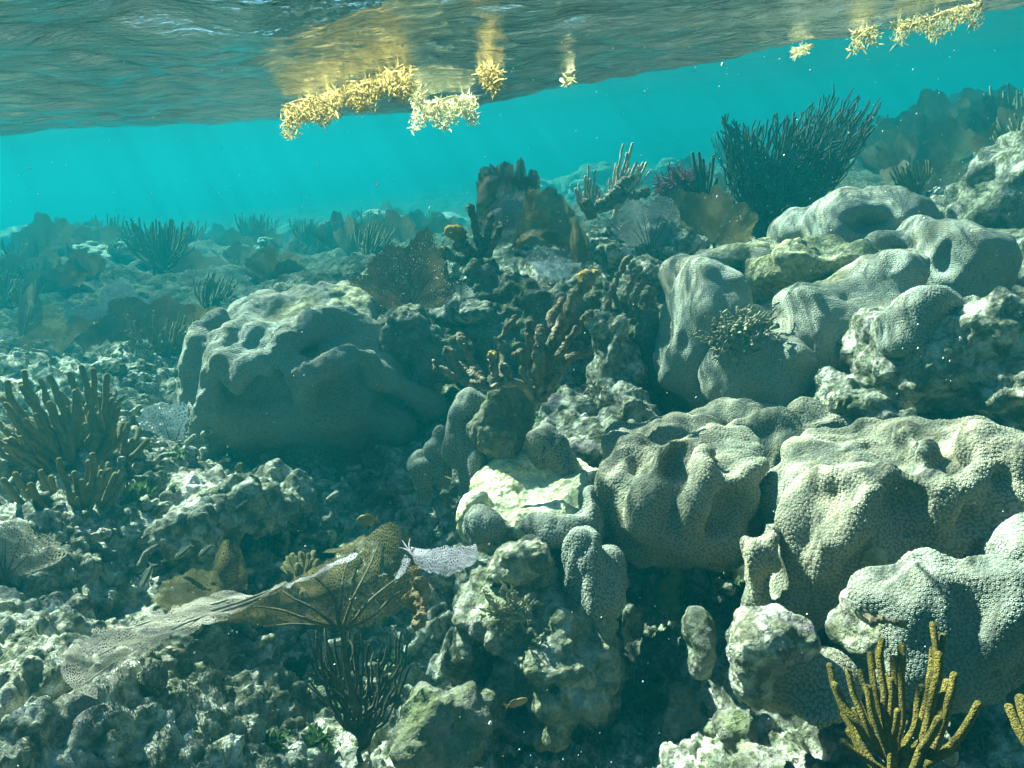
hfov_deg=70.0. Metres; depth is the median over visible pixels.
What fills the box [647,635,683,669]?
rubble lump
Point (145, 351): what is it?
rubble lump
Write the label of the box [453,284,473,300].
sea fan
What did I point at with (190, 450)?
rubble lump
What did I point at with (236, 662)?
coral stick
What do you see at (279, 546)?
coral stick
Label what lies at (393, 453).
rubble lump
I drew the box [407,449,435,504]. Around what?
boulder coral
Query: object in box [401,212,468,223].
coral boulder
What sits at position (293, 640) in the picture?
rubble lump
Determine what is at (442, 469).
boulder coral
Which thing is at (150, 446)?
rubble lump
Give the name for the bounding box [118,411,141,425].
rubble lump
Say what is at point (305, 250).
sea rod
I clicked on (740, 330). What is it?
algae tuft
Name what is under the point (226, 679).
coral stick
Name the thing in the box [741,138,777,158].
sea rod
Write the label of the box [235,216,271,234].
sea rod
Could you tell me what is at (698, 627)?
reef rock
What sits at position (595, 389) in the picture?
algae tuft
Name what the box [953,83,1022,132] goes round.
sea fan
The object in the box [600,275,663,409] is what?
reef rock
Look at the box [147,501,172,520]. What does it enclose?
rubble lump
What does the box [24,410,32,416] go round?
coral stick
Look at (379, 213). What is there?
sea rod
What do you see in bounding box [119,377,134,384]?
rubble lump
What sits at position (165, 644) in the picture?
algae tuft
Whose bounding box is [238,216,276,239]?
sea fan
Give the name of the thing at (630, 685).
algae tuft
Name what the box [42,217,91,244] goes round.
sea fan
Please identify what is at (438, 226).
sea fan
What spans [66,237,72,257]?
sea fan
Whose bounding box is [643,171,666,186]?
sea fan
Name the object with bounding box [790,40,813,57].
floating weed
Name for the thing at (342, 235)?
sea fan
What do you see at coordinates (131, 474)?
algae tuft
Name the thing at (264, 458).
coral stick
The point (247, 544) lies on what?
rubble lump
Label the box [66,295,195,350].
sea fan
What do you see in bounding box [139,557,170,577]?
rubble lump
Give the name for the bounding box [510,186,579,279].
sea fan
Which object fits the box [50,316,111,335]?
sea fan
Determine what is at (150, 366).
rubble lump
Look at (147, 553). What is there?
coral stick
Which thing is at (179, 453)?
algae tuft
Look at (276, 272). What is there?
sea fan
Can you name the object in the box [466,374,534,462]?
reef rock
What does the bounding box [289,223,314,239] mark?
sea fan
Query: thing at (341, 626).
sea fan
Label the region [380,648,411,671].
algae tuft
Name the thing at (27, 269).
sea rod
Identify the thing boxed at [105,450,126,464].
rubble lump
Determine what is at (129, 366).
rubble lump
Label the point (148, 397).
rubble lump
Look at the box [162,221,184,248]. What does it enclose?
sea fan
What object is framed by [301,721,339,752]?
algae tuft
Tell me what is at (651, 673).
rubble lump
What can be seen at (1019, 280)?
coral boulder
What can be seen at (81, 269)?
sea fan
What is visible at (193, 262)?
sea fan
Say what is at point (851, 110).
sea rod
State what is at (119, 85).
water
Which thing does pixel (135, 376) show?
rubble lump
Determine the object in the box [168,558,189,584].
coral stick
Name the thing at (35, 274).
sea fan
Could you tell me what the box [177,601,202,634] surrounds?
coral stick
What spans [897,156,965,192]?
sea fan
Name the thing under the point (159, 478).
rubble lump
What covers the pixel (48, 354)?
coral stick
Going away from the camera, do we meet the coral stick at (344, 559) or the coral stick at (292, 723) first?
the coral stick at (292, 723)
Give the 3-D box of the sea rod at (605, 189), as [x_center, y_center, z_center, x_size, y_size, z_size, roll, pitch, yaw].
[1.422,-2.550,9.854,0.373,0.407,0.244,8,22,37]
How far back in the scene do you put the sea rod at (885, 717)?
0.87 m
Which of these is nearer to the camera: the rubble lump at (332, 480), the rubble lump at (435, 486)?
the rubble lump at (435, 486)
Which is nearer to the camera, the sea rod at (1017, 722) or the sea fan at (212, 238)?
the sea rod at (1017, 722)
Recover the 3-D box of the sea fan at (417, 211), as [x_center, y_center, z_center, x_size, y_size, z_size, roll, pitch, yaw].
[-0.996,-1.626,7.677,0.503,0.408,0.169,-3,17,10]
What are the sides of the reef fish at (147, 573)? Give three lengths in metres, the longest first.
0.054 x 0.020 x 0.006 m
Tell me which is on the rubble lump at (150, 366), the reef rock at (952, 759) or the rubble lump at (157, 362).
the rubble lump at (157, 362)
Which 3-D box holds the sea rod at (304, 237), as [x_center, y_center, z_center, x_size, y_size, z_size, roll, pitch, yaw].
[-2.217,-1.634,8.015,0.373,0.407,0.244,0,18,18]
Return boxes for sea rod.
[0,238,38,257]
[0,260,40,279]
[0,271,26,298]
[0,280,44,308]
[0,364,127,474]
[0,452,125,510]
[95,214,136,244]
[97,239,131,258]
[116,421,150,468]
[118,221,166,267]
[123,310,198,356]
[130,218,194,270]
[162,220,208,243]
[193,272,237,308]
[234,212,278,243]
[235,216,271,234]
[280,550,319,594]
[289,218,325,248]
[300,243,317,255]
[305,628,411,763]
[308,234,331,253]
[354,220,395,254]
[356,209,390,227]
[409,209,440,218]
[432,268,599,402]
[434,203,503,266]
[574,165,603,220]
[579,174,650,219]
[602,180,611,192]
[605,254,658,319]
[606,142,649,221]
[691,151,718,196]
[710,133,742,177]
[716,106,874,238]
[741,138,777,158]
[792,84,881,205]
[826,621,982,767]
[889,160,932,193]
[983,83,1023,126]
[992,114,1023,142]
[1004,693,1023,746]
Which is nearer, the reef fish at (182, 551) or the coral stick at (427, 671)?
the reef fish at (182, 551)
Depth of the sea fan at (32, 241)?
6.47 m
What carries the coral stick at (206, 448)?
on the seabed
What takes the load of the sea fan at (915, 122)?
on the seabed
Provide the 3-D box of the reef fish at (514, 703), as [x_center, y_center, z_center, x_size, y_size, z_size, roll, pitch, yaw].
[0.008,0.620,1.421,0.047,0.020,0.006,-19,18,-1]
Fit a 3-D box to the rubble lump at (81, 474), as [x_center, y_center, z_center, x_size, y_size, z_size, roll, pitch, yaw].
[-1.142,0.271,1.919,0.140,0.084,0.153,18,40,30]
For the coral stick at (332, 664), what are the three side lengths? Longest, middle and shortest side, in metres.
0.154 x 0.057 x 0.054 m
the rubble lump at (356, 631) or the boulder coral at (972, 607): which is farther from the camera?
the rubble lump at (356, 631)
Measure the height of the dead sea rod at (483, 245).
0.283 m
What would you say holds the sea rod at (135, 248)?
on the seabed
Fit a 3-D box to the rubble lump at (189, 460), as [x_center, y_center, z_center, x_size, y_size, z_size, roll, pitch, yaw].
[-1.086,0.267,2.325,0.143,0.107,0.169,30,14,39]
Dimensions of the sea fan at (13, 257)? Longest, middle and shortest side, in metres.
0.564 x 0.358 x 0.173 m
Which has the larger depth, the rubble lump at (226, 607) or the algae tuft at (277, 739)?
the rubble lump at (226, 607)
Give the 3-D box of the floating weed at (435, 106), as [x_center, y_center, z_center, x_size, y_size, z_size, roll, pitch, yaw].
[-0.151,-0.599,1.621,0.179,0.089,0.319,-6,17,0]
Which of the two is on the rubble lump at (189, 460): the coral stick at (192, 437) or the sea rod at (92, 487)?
the coral stick at (192, 437)
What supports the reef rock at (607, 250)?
on the seabed
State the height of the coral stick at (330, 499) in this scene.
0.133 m
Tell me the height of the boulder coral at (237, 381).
0.984 m
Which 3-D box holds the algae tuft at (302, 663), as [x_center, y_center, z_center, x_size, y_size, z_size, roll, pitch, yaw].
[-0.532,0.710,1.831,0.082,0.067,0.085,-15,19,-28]
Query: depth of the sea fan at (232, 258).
6.78 m
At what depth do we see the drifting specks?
0.81 m
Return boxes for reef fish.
[140,562,156,586]
[175,543,194,558]
[198,542,214,555]
[356,513,378,525]
[504,697,527,709]
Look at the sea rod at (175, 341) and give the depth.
3.70 m
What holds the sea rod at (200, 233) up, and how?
on the seabed
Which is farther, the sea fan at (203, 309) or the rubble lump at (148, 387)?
the sea fan at (203, 309)
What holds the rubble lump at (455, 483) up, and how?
on the seabed
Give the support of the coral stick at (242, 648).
on the seabed
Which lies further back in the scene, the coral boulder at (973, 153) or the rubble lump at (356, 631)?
the coral boulder at (973, 153)
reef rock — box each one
[142,458,317,568]
[315,279,391,316]
[378,303,475,383]
[389,680,493,767]
[429,292,497,327]
[440,539,625,755]
[445,258,605,376]
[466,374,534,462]
[485,534,553,585]
[532,380,659,467]
[584,309,647,409]
[586,219,709,293]
[586,471,593,482]
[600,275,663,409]
[660,682,794,767]
[681,605,716,680]
[812,366,918,421]
[940,126,1023,228]
[941,744,958,765]
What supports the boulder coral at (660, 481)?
on the seabed
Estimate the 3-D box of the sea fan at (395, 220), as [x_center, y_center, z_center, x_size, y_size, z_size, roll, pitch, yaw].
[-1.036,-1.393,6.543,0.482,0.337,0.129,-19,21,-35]
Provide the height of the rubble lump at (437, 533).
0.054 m
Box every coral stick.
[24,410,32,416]
[31,348,56,360]
[81,507,91,515]
[97,388,117,411]
[115,394,127,403]
[117,423,133,436]
[119,404,142,416]
[124,550,142,565]
[128,543,162,573]
[131,452,176,467]
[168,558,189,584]
[170,617,213,625]
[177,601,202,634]
[178,434,195,452]
[198,427,217,460]
[206,455,230,464]
[221,675,231,683]
[229,561,282,590]
[231,633,275,654]
[233,632,243,665]
[234,462,242,473]
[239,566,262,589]
[240,468,251,473]
[252,453,268,473]
[271,530,289,552]
[280,716,305,745]
[281,531,321,552]
[302,638,340,679]
[314,492,329,510]
[315,649,340,698]
[318,491,338,535]
[319,553,342,565]
[325,535,334,547]
[328,548,367,575]
[346,464,374,476]
[351,671,408,699]
[352,549,371,582]
[355,636,382,644]
[364,662,395,675]
[380,673,391,710]
[406,602,445,634]
[420,666,430,684]
[511,371,520,378]
[643,616,656,636]
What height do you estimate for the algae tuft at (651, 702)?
0.076 m
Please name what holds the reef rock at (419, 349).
on the seabed
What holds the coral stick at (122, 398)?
on the seabed
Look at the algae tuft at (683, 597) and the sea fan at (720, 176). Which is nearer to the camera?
the algae tuft at (683, 597)
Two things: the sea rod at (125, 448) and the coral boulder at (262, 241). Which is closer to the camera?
the sea rod at (125, 448)
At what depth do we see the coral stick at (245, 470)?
2.54 m
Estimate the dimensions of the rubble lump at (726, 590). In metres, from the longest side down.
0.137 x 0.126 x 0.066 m
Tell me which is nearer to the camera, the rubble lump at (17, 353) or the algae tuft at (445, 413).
the algae tuft at (445, 413)
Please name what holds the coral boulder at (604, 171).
on the seabed
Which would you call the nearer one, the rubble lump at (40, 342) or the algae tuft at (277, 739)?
the algae tuft at (277, 739)
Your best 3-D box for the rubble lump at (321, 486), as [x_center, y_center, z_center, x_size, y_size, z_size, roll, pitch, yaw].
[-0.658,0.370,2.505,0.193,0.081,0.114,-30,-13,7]
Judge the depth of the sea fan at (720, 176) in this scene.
6.00 m
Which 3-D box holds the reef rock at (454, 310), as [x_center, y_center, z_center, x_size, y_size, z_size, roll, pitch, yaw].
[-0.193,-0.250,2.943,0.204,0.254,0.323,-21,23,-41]
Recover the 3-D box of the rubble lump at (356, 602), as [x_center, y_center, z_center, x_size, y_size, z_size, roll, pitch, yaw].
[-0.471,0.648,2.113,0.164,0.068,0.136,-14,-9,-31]
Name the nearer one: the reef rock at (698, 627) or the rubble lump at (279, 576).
the reef rock at (698, 627)
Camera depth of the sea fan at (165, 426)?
2.62 m
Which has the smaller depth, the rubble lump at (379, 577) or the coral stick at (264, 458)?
the rubble lump at (379, 577)
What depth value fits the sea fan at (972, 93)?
6.62 m
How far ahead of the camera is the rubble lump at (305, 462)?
2.72 m
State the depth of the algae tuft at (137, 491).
1.97 m
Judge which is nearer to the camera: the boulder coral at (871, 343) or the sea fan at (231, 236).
the boulder coral at (871, 343)
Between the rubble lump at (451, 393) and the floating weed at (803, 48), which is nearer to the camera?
the floating weed at (803, 48)
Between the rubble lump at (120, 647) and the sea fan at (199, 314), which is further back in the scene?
the sea fan at (199, 314)
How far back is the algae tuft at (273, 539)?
2.18 m
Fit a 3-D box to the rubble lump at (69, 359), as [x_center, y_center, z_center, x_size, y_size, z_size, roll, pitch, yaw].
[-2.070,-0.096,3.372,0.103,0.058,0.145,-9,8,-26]
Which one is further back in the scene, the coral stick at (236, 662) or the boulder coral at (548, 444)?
the boulder coral at (548, 444)
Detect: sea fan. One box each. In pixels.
[0,251,44,275]
[0,253,51,280]
[0,521,66,586]
[5,236,27,251]
[10,324,78,354]
[11,212,81,251]
[14,268,65,292]
[17,281,65,338]
[20,234,61,274]
[29,268,86,292]
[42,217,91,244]
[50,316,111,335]
[50,522,419,716]
[55,249,106,277]
[62,251,87,277]
[62,277,149,324]
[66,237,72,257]
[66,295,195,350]
[71,218,119,245]
[122,234,158,259]
[136,402,188,441]
[137,302,206,326]
[144,246,230,272]
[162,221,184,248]
[191,303,217,311]
[196,223,240,244]
[209,234,227,245]
[215,229,254,246]
[222,241,256,265]
[237,224,282,246]
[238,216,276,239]
[244,245,300,277]
[244,256,304,281]
[263,236,279,258]
[281,220,316,241]
[285,239,303,253]
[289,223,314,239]
[300,235,329,254]
[313,211,363,249]
[333,215,372,254]
[345,210,360,224]
[348,226,467,308]
[362,213,397,242]
[370,210,415,239]
[378,200,404,223]
[395,538,477,578]
[398,209,437,239]
[400,215,430,239]
[407,217,463,238]
[428,212,458,228]
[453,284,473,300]
[476,157,539,243]
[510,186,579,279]
[570,217,592,263]
[606,195,679,256]
[641,188,717,235]
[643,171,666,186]
[665,155,708,178]
[673,184,757,248]
[714,173,727,187]
[838,119,877,162]
[849,161,871,171]
[853,115,911,158]
[855,133,920,166]
[862,132,950,176]
[875,114,952,159]
[877,89,970,140]
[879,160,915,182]
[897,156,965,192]
[910,116,976,165]
[928,88,1007,125]
[930,87,979,118]
[936,95,1023,151]
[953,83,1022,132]
[970,107,1022,152]
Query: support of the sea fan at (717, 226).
on the seabed
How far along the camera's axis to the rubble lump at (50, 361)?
3.30 m
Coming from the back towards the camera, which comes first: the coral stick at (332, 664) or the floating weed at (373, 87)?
the coral stick at (332, 664)
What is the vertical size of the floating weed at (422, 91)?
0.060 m
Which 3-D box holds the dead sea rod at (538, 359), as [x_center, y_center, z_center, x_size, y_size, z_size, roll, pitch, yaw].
[0.033,-0.105,1.939,0.502,0.335,0.205,-16,19,-28]
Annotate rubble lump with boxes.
[3,371,34,379]
[10,347,30,358]
[27,339,53,350]
[41,359,57,365]
[48,500,65,510]
[56,444,89,474]
[59,356,72,361]
[60,379,83,396]
[67,525,111,544]
[77,458,88,478]
[86,344,123,375]
[91,656,160,696]
[94,590,118,619]
[97,365,127,380]
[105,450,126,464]
[116,641,138,658]
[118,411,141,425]
[118,654,177,679]
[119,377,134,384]
[120,360,147,387]
[125,359,151,371]
[127,370,162,383]
[128,437,160,453]
[128,470,167,499]
[131,425,155,438]
[132,362,161,370]
[135,339,154,358]
[135,381,158,392]
[137,498,161,512]
[138,394,154,403]
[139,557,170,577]
[141,660,168,709]
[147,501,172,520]
[149,421,167,434]
[149,452,195,468]
[150,438,160,446]
[151,464,176,490]
[152,358,162,366]
[155,572,187,591]
[157,440,195,456]
[162,555,220,584]
[165,353,180,358]
[165,389,174,397]
[171,431,183,440]
[171,557,222,605]
[219,593,233,616]
[223,570,252,598]
[225,454,252,468]
[236,535,261,551]
[238,603,266,639]
[264,563,291,606]
[286,634,342,668]
[291,458,319,468]
[293,461,314,471]
[296,627,329,652]
[312,570,345,594]
[313,479,348,499]
[325,477,338,481]
[326,587,382,648]
[329,606,363,636]
[342,594,375,610]
[356,636,388,662]
[365,477,415,509]
[371,444,403,464]
[372,509,414,557]
[376,564,410,598]
[407,408,417,416]
[408,439,424,447]
[415,415,431,426]
[427,550,448,563]
[428,525,445,544]
[432,469,457,490]
[438,476,460,505]
[439,262,463,280]
[446,388,462,399]
[450,480,458,486]
[455,541,473,570]
[473,732,518,767]
[634,667,660,683]
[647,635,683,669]
[668,409,682,412]
[705,577,743,599]
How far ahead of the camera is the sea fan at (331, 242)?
7.03 m
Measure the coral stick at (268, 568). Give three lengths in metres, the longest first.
0.174 x 0.068 x 0.034 m
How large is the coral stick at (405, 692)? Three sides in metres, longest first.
0.186 x 0.073 x 0.037 m
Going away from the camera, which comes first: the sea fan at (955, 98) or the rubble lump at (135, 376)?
the rubble lump at (135, 376)
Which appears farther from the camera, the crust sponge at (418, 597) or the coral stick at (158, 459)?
the coral stick at (158, 459)
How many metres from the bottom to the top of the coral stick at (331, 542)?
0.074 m
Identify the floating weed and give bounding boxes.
[280,59,420,140]
[406,82,431,113]
[408,88,481,134]
[471,61,507,99]
[559,69,577,87]
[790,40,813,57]
[845,22,883,58]
[889,0,988,48]
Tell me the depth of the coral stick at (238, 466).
2.23 m
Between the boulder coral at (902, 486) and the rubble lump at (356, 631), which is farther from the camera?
the rubble lump at (356, 631)
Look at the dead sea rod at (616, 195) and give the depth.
3.29 m
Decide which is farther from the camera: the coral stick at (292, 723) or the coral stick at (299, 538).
the coral stick at (299, 538)
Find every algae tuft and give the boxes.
[121,480,157,504]
[123,463,136,476]
[132,634,180,650]
[159,445,188,465]
[260,726,290,753]
[262,530,294,546]
[283,656,295,670]
[286,653,314,680]
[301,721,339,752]
[311,680,340,709]
[316,529,345,559]
[328,521,343,537]
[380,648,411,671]
[439,405,448,420]
[479,581,543,640]
[576,378,610,401]
[577,369,586,384]
[617,678,665,721]
[626,680,667,720]
[650,160,707,212]
[678,584,699,606]
[693,302,786,370]
[730,577,743,596]
[734,578,745,598]
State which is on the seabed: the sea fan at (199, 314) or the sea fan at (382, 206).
the sea fan at (199, 314)
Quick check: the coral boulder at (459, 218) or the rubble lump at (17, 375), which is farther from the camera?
the coral boulder at (459, 218)
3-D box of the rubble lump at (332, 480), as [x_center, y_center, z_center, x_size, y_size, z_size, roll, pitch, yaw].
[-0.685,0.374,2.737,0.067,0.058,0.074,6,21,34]
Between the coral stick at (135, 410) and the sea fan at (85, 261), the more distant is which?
the sea fan at (85, 261)
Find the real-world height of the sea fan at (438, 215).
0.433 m
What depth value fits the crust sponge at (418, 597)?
1.63 m
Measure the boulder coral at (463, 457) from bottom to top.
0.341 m
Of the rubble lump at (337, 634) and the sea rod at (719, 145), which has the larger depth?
the sea rod at (719, 145)
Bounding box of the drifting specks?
[0,38,1020,766]
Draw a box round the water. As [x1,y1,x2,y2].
[0,0,1023,202]
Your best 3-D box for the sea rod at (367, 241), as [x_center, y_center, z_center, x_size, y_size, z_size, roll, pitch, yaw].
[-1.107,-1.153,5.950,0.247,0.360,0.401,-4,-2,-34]
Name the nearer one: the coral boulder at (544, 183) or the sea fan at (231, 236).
the sea fan at (231, 236)
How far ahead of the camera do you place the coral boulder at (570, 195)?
12.89 m
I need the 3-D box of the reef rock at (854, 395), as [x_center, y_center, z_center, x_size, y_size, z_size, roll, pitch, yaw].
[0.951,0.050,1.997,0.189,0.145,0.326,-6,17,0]
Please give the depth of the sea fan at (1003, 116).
4.45 m
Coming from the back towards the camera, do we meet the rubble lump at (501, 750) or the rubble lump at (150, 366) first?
the rubble lump at (150, 366)
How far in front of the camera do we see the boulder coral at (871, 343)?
1.84 m
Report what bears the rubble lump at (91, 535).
on the seabed
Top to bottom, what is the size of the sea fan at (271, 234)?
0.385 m
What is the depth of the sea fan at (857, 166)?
6.98 m
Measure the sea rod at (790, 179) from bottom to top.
0.664 m
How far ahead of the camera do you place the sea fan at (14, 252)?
6.60 m
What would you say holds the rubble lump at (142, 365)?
on the seabed
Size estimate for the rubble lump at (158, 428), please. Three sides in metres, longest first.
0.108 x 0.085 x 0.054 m
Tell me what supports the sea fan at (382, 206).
on the coral boulder at (375, 211)
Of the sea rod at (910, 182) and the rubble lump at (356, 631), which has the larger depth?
the sea rod at (910, 182)
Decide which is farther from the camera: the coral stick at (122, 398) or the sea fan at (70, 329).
the sea fan at (70, 329)
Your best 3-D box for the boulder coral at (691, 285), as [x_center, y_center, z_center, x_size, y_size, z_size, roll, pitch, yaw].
[0.737,-0.130,2.567,0.527,0.685,0.822,-3,17,8]
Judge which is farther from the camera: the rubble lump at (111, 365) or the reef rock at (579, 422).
the rubble lump at (111, 365)
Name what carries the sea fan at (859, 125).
on the seabed
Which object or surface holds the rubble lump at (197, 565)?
on the seabed
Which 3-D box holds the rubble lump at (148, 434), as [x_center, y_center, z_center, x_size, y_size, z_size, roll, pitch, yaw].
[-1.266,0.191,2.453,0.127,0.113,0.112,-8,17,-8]
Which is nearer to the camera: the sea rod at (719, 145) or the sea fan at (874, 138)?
the sea fan at (874, 138)
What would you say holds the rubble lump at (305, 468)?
on the seabed
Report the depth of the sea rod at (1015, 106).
5.20 m
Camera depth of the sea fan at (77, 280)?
5.61 m
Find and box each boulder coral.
[173,281,447,469]
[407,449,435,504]
[423,425,451,486]
[441,387,487,498]
[456,448,607,554]
[524,423,578,475]
[561,525,628,621]
[594,412,769,572]
[653,240,817,413]
[687,396,853,469]
[725,603,862,726]
[739,234,930,386]
[740,415,1023,631]
[767,185,942,242]
[825,547,1023,713]
[836,285,1023,430]
[864,215,1022,297]
[971,512,1023,562]
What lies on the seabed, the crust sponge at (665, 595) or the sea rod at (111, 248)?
the sea rod at (111, 248)
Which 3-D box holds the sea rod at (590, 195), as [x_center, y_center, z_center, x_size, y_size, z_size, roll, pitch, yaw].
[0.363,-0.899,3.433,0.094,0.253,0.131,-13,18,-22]
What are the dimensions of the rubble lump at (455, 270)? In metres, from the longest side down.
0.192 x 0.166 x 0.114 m
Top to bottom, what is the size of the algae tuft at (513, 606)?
0.140 m
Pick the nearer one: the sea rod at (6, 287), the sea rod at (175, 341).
the sea rod at (175, 341)
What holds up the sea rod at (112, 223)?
on the seabed
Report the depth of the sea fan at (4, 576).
1.53 m
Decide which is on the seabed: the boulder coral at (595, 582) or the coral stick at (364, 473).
the coral stick at (364, 473)
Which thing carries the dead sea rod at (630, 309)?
on the reef rock at (643, 332)
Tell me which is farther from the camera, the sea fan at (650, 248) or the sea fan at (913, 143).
the sea fan at (913, 143)
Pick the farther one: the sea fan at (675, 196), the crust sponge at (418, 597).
the sea fan at (675, 196)
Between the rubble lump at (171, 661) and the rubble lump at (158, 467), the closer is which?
the rubble lump at (171, 661)
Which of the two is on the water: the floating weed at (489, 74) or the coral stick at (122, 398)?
the floating weed at (489, 74)
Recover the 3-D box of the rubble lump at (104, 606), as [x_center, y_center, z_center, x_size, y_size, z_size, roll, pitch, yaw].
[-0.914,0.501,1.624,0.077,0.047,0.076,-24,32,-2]
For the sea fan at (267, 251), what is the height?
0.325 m
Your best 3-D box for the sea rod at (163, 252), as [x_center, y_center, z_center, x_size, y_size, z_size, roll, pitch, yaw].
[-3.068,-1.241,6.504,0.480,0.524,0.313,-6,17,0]
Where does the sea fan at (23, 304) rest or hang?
on the seabed
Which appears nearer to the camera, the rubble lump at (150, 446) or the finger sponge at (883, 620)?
the finger sponge at (883, 620)
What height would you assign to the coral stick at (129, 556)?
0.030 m
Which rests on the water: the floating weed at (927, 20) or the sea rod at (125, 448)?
the floating weed at (927, 20)
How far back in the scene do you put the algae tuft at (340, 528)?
2.31 m
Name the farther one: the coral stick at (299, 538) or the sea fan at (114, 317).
the sea fan at (114, 317)
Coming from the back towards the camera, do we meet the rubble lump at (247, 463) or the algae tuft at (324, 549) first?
the rubble lump at (247, 463)
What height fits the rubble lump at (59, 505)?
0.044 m
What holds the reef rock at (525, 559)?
on the reef rock at (576, 658)
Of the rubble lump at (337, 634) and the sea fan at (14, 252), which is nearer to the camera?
the rubble lump at (337, 634)
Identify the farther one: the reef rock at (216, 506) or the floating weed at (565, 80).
the reef rock at (216, 506)
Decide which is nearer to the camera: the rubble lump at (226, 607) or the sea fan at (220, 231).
the rubble lump at (226, 607)
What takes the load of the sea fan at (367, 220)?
on the seabed
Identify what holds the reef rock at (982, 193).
on the seabed
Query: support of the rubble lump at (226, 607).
on the seabed
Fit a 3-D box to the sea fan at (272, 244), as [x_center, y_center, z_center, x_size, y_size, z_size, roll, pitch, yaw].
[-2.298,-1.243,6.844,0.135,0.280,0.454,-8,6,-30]
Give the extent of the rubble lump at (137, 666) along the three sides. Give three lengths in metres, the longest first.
0.166 x 0.111 x 0.107 m
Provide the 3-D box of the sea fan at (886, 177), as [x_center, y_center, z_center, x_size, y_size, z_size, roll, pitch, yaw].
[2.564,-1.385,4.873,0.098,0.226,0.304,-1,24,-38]
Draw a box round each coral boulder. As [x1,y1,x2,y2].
[0,225,105,250]
[68,241,130,259]
[240,237,273,250]
[279,222,297,228]
[318,209,389,230]
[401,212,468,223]
[479,178,556,216]
[511,161,613,193]
[565,179,644,200]
[619,157,683,184]
[901,133,992,158]
[986,228,1023,238]
[1015,255,1023,287]
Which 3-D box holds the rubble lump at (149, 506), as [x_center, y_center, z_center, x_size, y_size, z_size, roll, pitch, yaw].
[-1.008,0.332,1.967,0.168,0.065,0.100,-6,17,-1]
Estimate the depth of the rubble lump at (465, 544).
2.30 m
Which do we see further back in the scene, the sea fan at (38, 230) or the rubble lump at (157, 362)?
the sea fan at (38, 230)
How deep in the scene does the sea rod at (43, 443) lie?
1.95 m
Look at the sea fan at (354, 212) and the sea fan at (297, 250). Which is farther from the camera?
the sea fan at (354, 212)
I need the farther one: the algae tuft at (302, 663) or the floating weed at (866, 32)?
the algae tuft at (302, 663)
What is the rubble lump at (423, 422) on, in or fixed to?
on the seabed
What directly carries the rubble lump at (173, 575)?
on the seabed
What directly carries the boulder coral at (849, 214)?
on the seabed
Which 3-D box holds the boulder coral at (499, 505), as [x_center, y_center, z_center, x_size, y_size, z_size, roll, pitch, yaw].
[0.052,0.318,1.865,0.387,0.219,0.448,-3,17,10]
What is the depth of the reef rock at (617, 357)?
2.48 m
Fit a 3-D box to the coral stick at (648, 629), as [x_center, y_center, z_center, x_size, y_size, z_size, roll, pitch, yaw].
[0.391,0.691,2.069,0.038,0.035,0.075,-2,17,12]
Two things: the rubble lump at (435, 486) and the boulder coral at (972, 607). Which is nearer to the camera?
the boulder coral at (972, 607)
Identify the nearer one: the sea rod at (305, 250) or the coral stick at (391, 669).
the coral stick at (391, 669)
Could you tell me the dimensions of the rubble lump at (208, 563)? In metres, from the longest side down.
0.203 x 0.152 x 0.079 m
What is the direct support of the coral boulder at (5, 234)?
on the seabed
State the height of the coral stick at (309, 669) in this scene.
0.082 m
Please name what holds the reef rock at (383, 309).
on the seabed
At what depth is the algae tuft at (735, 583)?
2.02 m
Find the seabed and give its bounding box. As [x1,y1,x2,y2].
[0,131,1023,767]
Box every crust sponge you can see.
[402,566,431,631]
[651,567,684,620]
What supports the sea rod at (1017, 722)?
on the seabed
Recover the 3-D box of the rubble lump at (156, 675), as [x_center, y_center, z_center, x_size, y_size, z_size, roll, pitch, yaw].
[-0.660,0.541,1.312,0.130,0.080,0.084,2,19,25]
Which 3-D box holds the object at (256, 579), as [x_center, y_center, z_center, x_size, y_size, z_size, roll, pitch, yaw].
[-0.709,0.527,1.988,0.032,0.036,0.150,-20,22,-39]
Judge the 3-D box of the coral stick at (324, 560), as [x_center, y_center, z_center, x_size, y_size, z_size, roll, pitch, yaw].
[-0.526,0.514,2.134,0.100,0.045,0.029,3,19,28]
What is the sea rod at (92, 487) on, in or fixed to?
on the seabed
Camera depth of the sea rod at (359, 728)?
1.51 m
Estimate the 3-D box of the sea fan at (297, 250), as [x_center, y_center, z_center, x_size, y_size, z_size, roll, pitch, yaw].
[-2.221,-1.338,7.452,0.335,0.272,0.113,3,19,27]
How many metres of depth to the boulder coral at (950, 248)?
2.30 m
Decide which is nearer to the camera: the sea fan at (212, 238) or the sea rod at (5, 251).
the sea rod at (5, 251)
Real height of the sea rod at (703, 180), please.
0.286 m
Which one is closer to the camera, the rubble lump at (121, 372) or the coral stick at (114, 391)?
the coral stick at (114, 391)
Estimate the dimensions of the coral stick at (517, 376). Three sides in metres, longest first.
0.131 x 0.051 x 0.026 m
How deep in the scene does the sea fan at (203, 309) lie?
4.59 m
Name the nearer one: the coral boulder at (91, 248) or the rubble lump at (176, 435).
the rubble lump at (176, 435)
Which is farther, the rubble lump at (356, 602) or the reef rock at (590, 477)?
the rubble lump at (356, 602)
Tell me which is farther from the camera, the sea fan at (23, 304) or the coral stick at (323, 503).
the sea fan at (23, 304)
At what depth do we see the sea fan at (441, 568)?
1.48 m
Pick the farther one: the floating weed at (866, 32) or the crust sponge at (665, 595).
the crust sponge at (665, 595)
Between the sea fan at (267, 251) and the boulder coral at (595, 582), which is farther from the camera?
the sea fan at (267, 251)
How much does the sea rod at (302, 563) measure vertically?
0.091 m
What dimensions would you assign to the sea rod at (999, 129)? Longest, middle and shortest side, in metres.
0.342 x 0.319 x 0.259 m
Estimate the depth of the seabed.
1.73 m

